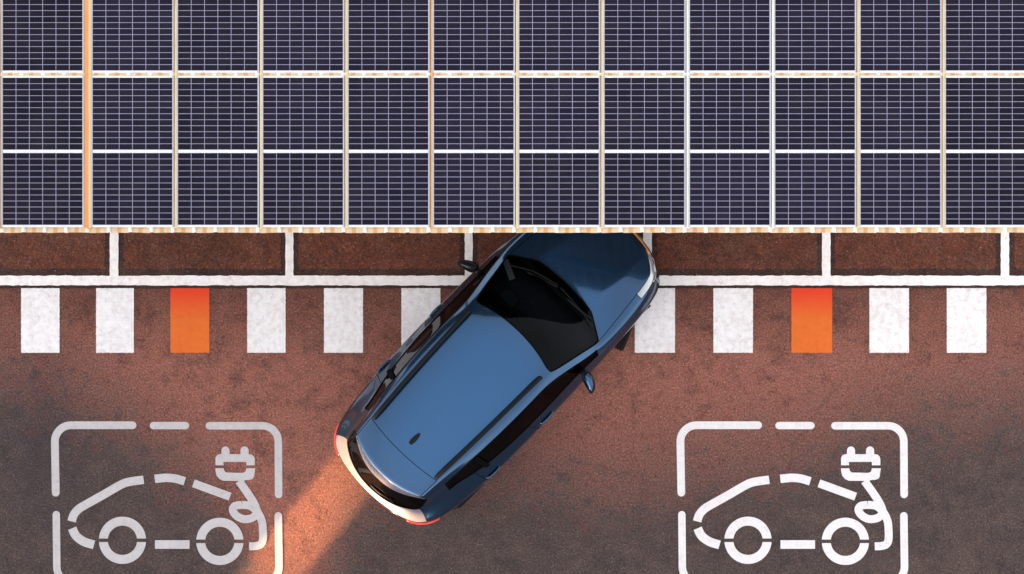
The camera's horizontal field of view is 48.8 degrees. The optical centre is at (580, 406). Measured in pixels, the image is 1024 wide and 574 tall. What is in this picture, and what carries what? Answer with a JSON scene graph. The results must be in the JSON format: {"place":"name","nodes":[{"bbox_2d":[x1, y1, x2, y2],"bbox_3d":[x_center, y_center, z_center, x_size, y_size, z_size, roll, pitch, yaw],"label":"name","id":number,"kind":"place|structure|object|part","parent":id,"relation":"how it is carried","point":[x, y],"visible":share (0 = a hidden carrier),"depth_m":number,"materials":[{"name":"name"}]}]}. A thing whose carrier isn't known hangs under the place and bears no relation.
{"place":"outdoors","nodes":[
{"label":"outdoors","id":0,"kind":"place"},
{"bbox_2d":[0,285,1023,573],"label":"ground","id":1,"kind":"structure","parent":0,"point":[582,481],"depth_m":14.00,"materials":[{"name":"brown asphalt"}]},
{"bbox_2d":[21,288,59,352],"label":"painted block","id":2,"kind":"structure","parent":1,"relation":"on","point":[40,320],"depth_m":13.99,"materials":[{"name":"white paint"}]},
{"bbox_2d":[96,288,133,352],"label":"painted block","id":3,"kind":"structure","parent":1,"relation":"on","point":[114,320],"depth_m":13.99,"materials":[{"name":"white paint"}]},
{"bbox_2d":[51,421,282,573],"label":"charging symbol","id":4,"kind":"object","parent":1,"relation":"on","point":[251,503],"visible":1,"depth_m":13.99,"materials":[{"name":"grey paint"}]},
{"bbox_2d":[170,288,209,352],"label":"painted block","id":5,"kind":"structure","parent":1,"relation":"on","point":[189,319],"depth_m":13.99,"materials":[{"name":"orange paint"}]},
{"bbox_2d":[247,288,285,352],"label":"painted block","id":6,"kind":"structure","parent":1,"relation":"on","point":[266,322],"depth_m":13.99,"materials":[{"name":"white paint"}]},
{"bbox_2d":[324,288,362,352],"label":"painted block","id":7,"kind":"structure","parent":1,"relation":"on","point":[343,320],"depth_m":13.99,"materials":[{"name":"white paint"}]},
{"bbox_2d":[401,288,440,345],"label":"painted block","id":8,"kind":"structure","parent":1,"relation":"on","point":[419,306],"depth_m":13.99,"materials":[{"name":"white paint"}]},
{"bbox_2d":[334,232,659,524],"bbox_3d":[-0.957,-0.578,13.245,2.168,1.518,4.433,44,90,0],"label":"parked car","id":9,"kind":"object","parent":1,"relation":"on","point":[495,360],"visible":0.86,"depth_m":12.76,"materials":[{"name":"blue paint"}]},
{"bbox_3d":[-2.055,-0.636,13.358,0.184,0.805,0.875,44,90,0],"label":"door","id":10,"kind":"part","parent":9,"relation":"part of","materials":[{"name":"blue paint"}]},
{"bbox_3d":[-1.706,-0.853,12.860,0.179,0.414,2.330,41,90,0],"label":"side window","id":11,"kind":"part","parent":9,"relation":"part of","materials":[{"name":"black glass"}]},
{"bbox_3d":[-1.507,-1.261,13.385,0.108,0.750,0.893,44,90,0],"label":"door","id":12,"kind":"part","parent":9,"relation":"part of","materials":[{"name":"blue paint"}]},
{"bbox_3d":[-0.857,0.518,13.358,0.184,0.805,0.875,44,90,0],"label":"door","id":13,"kind":"part","parent":9,"relation":"part of","materials":[{"name":"blue paint"}]},
{"bbox_3d":[-0.652,0.160,12.860,2.330,0.414,0.179,-44,90,0],"label":"side window","id":14,"kind":"part","parent":9,"relation":"part of","materials":[{"name":"black glass"}]},
{"bbox_3d":[-0.253,-0.054,13.385,0.108,0.750,0.893,44,90,0],"label":"door","id":15,"kind":"part","parent":9,"relation":"part of","materials":[{"name":"blue paint"}]},
{"bbox_2d":[0,275,1023,285],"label":"painted road line","id":16,"kind":"object","parent":1,"relation":"on","point":[665,280],"visible":0.81,"depth_m":13.99,"materials":[{"name":"paint"}]},
{"bbox_2d":[0,285,1023,288],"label":"black line","id":17,"kind":"object","parent":1,"relation":"on","point":[456,287],"visible":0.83,"depth_m":13.99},
{"bbox_2d":[0,232,1023,275],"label":"parking strip","id":18,"kind":"object","parent":1,"relation":"on","point":[817,271],"depth_m":14.00,"materials":[{"name":"white paint"}]},
{"bbox_2d":[0,232,105,269],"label":"parking bay","id":19,"kind":"object","parent":18,"relation":"on","point":[42,250],"visible":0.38,"depth_m":13.99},
{"bbox_2d":[110,232,118,275],"bbox_3d":[-5.795,-3.917,13.986,0.114,0.001,4.607,0,90,0],"label":"bay divider","id":20,"kind":"object","parent":18,"relation":"on","point":[114,239],"visible":0.16,"depth_m":13.99,"materials":[{"name":"paint"}]},
{"bbox_2d":[123,232,280,269],"bbox_3d":[-4.705,-4.213,13.992,1.978,0.001,5.038,0,90,0],"label":"parking bay","id":21,"kind":"object","parent":18,"relation":"on","point":[214,250],"visible":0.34,"depth_m":13.99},
{"bbox_2d":[285,233,293,275],"bbox_3d":[-3.618,-3.918,13.986,0.106,0.001,4.607,0,90,0],"label":"bay divider","id":22,"kind":"object","parent":18,"relation":"on","point":[289,264],"visible":0.18,"depth_m":13.99,"materials":[{"name":"paint"}]},
{"bbox_2d":[298,232,460,269],"bbox_3d":[-2.504,-4.214,13.992,2.031,0.001,5.038,0,90,0],"label":"parking bay","id":23,"kind":"object","parent":18,"relation":"on","point":[386,250],"visible":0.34,"depth_m":13.99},
{"bbox_2d":[464,233,472,275],"bbox_3d":[-1.390,-3.920,13.986,0.106,0.001,4.610,0,90,0],"label":"bay divider","id":24,"kind":"object","parent":18,"relation":"on","point":[468,239],"visible":0.12,"depth_m":13.99,"materials":[{"name":"paint"}]},
{"bbox_2d":[477,232,637,265],"bbox_3d":[-0.280,-4.213,13.992,2.024,0.001,5.038,0,90,0],"label":"parking bay","id":25,"kind":"object","parent":18,"relation":"on","point":[489,244],"visible":0.04,"depth_m":13.99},
{"bbox_2d":[643,232,651,252],"bbox_3d":[0.833,-3.919,13.986,0.114,0.001,4.603,0,90,0],"label":"bay divider","id":26,"kind":"object","parent":18,"relation":"on","point":[647,238],"visible":0.05,"depth_m":13.99,"materials":[{"name":"paint"}]},
{"bbox_2d":[656,232,817,269],"bbox_3d":[1.943,-4.214,13.992,2.016,0.001,5.039,0,90,0],"label":"parking bay","id":27,"kind":"object","parent":18,"relation":"on","point":[720,251],"visible":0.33,"depth_m":13.99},
{"bbox_2d":[822,233,830,275],"bbox_3d":[3.053,-3.920,13.986,0.114,0.001,4.605,0,90,0],"label":"bay divider","id":28,"kind":"object","parent":18,"relation":"on","point":[826,252],"visible":0.16,"depth_m":13.99,"materials":[{"name":"paint"}]},
{"bbox_2d":[834,232,995,269],"bbox_3d":[4.163,-4.214,13.992,2.016,0.001,5.039,0,90,0],"label":"parking bay","id":29,"kind":"object","parent":18,"relation":"on","point":[920,250],"visible":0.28,"depth_m":13.99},
{"bbox_2d":[1000,232,1008,275],"bbox_3d":[5.273,-3.919,13.986,0.114,0.001,4.611,0,90,0],"label":"bay divider","id":30,"kind":"object","parent":18,"relation":"on","point":[1004,255],"visible":0.17,"depth_m":13.99,"materials":[{"name":"paint"}]},
{"bbox_2d":[1013,232,1023,269],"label":"parking bay","id":31,"kind":"object","parent":18,"relation":"on","point":[1018,259],"visible":0.16,"depth_m":13.99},
{"bbox_2d":[635,288,674,352],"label":"painted block","id":32,"kind":"structure","parent":1,"relation":"on","point":[655,328],"depth_m":13.99,"materials":[{"name":"white paint"}]},
{"bbox_2d":[713,288,752,352],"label":"painted block","id":33,"kind":"structure","parent":1,"relation":"on","point":[733,321],"depth_m":13.99,"materials":[{"name":"white paint"}]},
{"bbox_2d":[677,421,907,573],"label":"charging symbol","id":34,"kind":"object","parent":1,"relation":"on","point":[877,504],"visible":1,"depth_m":13.99,"materials":[{"name":"white paint"}]},
{"bbox_2d":[791,288,831,352],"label":"painted block","id":35,"kind":"structure","parent":1,"relation":"on","point":[811,320],"depth_m":13.99,"materials":[{"name":"orange paint"}]},
{"bbox_2d":[869,288,908,352],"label":"painted block","id":36,"kind":"structure","parent":1,"relation":"on","point":[889,320],"depth_m":13.99,"materials":[{"name":"white paint"}]},
{"bbox_2d":[947,288,986,352],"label":"painted block","id":37,"kind":"structure","parent":1,"relation":"on","point":[966,320],"depth_m":13.99,"materials":[{"name":"white paint"}]},
{"bbox_2d":[0,0,1023,232],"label":"carport roof","id":38,"kind":"structure","parent":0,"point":[87,74],"depth_m":11.61,"materials":[{"name":"glass"}]},
{"bbox_2d":[1,76,83,226],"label":"solar panel","id":39,"kind":"object","parent":38,"relation":"on","point":[42,151],"visible":1,"depth_m":11.61,"materials":[{"name":"glass"}]},
{"bbox_2d":[1,0,83,72],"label":"solar panel","id":40,"kind":"object","parent":38,"relation":"on","point":[42,36],"visible":1,"depth_m":11.61,"materials":[{"name":"glass"}]},
{"bbox_2d":[91,76,173,226],"bbox_3d":[-4.619,-2.626,11.617,0.851,0.035,1.559,0,90,0],"label":"solar panel","id":41,"kind":"object","parent":38,"relation":"on","point":[132,151],"visible":1,"depth_m":11.61,"materials":[{"name":"glass"}]},
{"bbox_2d":[91,0,173,72],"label":"solar panel","id":42,"kind":"object","parent":38,"relation":"on","point":[132,36],"visible":1,"depth_m":11.61,"materials":[{"name":"glass"}]},
{"bbox_2d":[176,76,259,226],"bbox_3d":[-3.739,-2.626,11.617,0.851,0.035,1.559,0,90,0],"label":"solar panel","id":43,"kind":"object","parent":38,"relation":"on","point":[217,151],"visible":1,"depth_m":11.61,"materials":[{"name":"glass"}]},
{"bbox_2d":[176,0,259,72],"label":"solar panel","id":44,"kind":"object","parent":38,"relation":"on","point":[217,36],"visible":1,"depth_m":11.61,"materials":[{"name":"glass"}]},
{"bbox_2d":[262,76,344,226],"bbox_3d":[-2.860,-2.626,11.617,0.851,0.035,1.559,0,90,0],"label":"solar panel","id":45,"kind":"object","parent":38,"relation":"on","point":[303,151],"visible":1,"depth_m":11.61,"materials":[{"name":"glass"}]},
{"bbox_2d":[262,0,344,72],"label":"solar panel","id":46,"kind":"object","parent":38,"relation":"on","point":[303,36],"visible":1,"depth_m":11.61,"materials":[{"name":"glass"}]},
{"bbox_2d":[347,76,429,226],"bbox_3d":[-1.980,-2.626,11.617,0.851,0.035,1.559,0,90,0],"label":"solar panel","id":47,"kind":"object","parent":38,"relation":"on","point":[388,151],"visible":1,"depth_m":11.61,"materials":[{"name":"glass"}]},
{"bbox_2d":[347,0,429,72],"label":"solar panel","id":48,"kind":"object","parent":38,"relation":"on","point":[388,36],"visible":1,"depth_m":11.61,"materials":[{"name":"glass"}]},
{"bbox_2d":[432,76,514,226],"bbox_3d":[-1.101,-2.626,11.617,0.851,0.035,1.559,0,90,0],"label":"solar panel","id":49,"kind":"object","parent":38,"relation":"on","point":[473,151],"visible":1,"depth_m":11.61,"materials":[{"name":"glass"}]},
{"bbox_2d":[432,0,514,72],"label":"solar panel","id":50,"kind":"object","parent":38,"relation":"on","point":[473,36],"visible":1,"depth_m":11.61,"materials":[{"name":"glass"}]},
{"bbox_2d":[518,76,599,226],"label":"solar panel","id":51,"kind":"object","parent":38,"relation":"on","point":[558,151],"visible":1,"depth_m":11.61,"materials":[{"name":"glass"}]},
{"bbox_2d":[518,0,599,72],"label":"solar panel","id":52,"kind":"object","parent":38,"relation":"on","point":[558,36],"visible":1,"depth_m":11.61,"materials":[{"name":"glass"}]},
{"bbox_2d":[603,76,685,226],"bbox_3d":[0.659,-2.626,11.617,0.851,0.035,1.559,0,90,0],"label":"solar panel","id":53,"kind":"object","parent":38,"relation":"on","point":[644,148],"visible":1,"depth_m":11.61,"materials":[{"name":"glass"}]},
{"bbox_2d":[603,0,685,72],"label":"solar panel","id":54,"kind":"object","parent":38,"relation":"on","point":[644,36],"visible":1,"depth_m":11.61,"materials":[{"name":"glass"}]},
{"bbox_2d":[688,76,770,226],"bbox_3d":[1.538,-2.626,11.617,0.851,0.035,1.559,0,90,0],"label":"solar panel","id":55,"kind":"object","parent":38,"relation":"on","point":[729,151],"visible":1,"depth_m":11.61,"materials":[{"name":"glass"}]},
{"bbox_2d":[688,0,770,72],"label":"solar panel","id":56,"kind":"object","parent":38,"relation":"on","point":[729,36],"visible":1,"depth_m":11.61,"materials":[{"name":"glass"}]},
{"bbox_2d":[774,76,855,226],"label":"solar panel","id":57,"kind":"object","parent":38,"relation":"on","point":[814,151],"visible":1,"depth_m":11.61,"materials":[{"name":"glass"}]},
{"bbox_2d":[774,0,855,72],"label":"solar panel","id":58,"kind":"object","parent":38,"relation":"on","point":[814,36],"visible":1,"depth_m":11.61,"materials":[{"name":"glass"}]},
{"bbox_2d":[859,76,941,226],"bbox_3d":[3.297,-2.626,11.617,0.851,0.035,1.559,0,90,0],"label":"solar panel","id":59,"kind":"object","parent":38,"relation":"on","point":[900,151],"visible":1,"depth_m":11.61,"materials":[{"name":"glass"}]},
{"bbox_2d":[859,0,941,72],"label":"solar panel","id":60,"kind":"object","parent":38,"relation":"on","point":[900,36],"visible":1,"depth_m":11.61,"materials":[{"name":"glass"}]},
{"bbox_2d":[944,76,1023,226],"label":"solar panel","id":61,"kind":"object","parent":38,"relation":"on","point":[983,151],"visible":1,"depth_m":11.61,"materials":[{"name":"glass"}]},
{"bbox_2d":[944,0,1023,72],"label":"solar panel","id":62,"kind":"object","parent":38,"relation":"on","point":[983,36],"visible":1,"depth_m":11.61,"materials":[{"name":"glass"}]}
]}

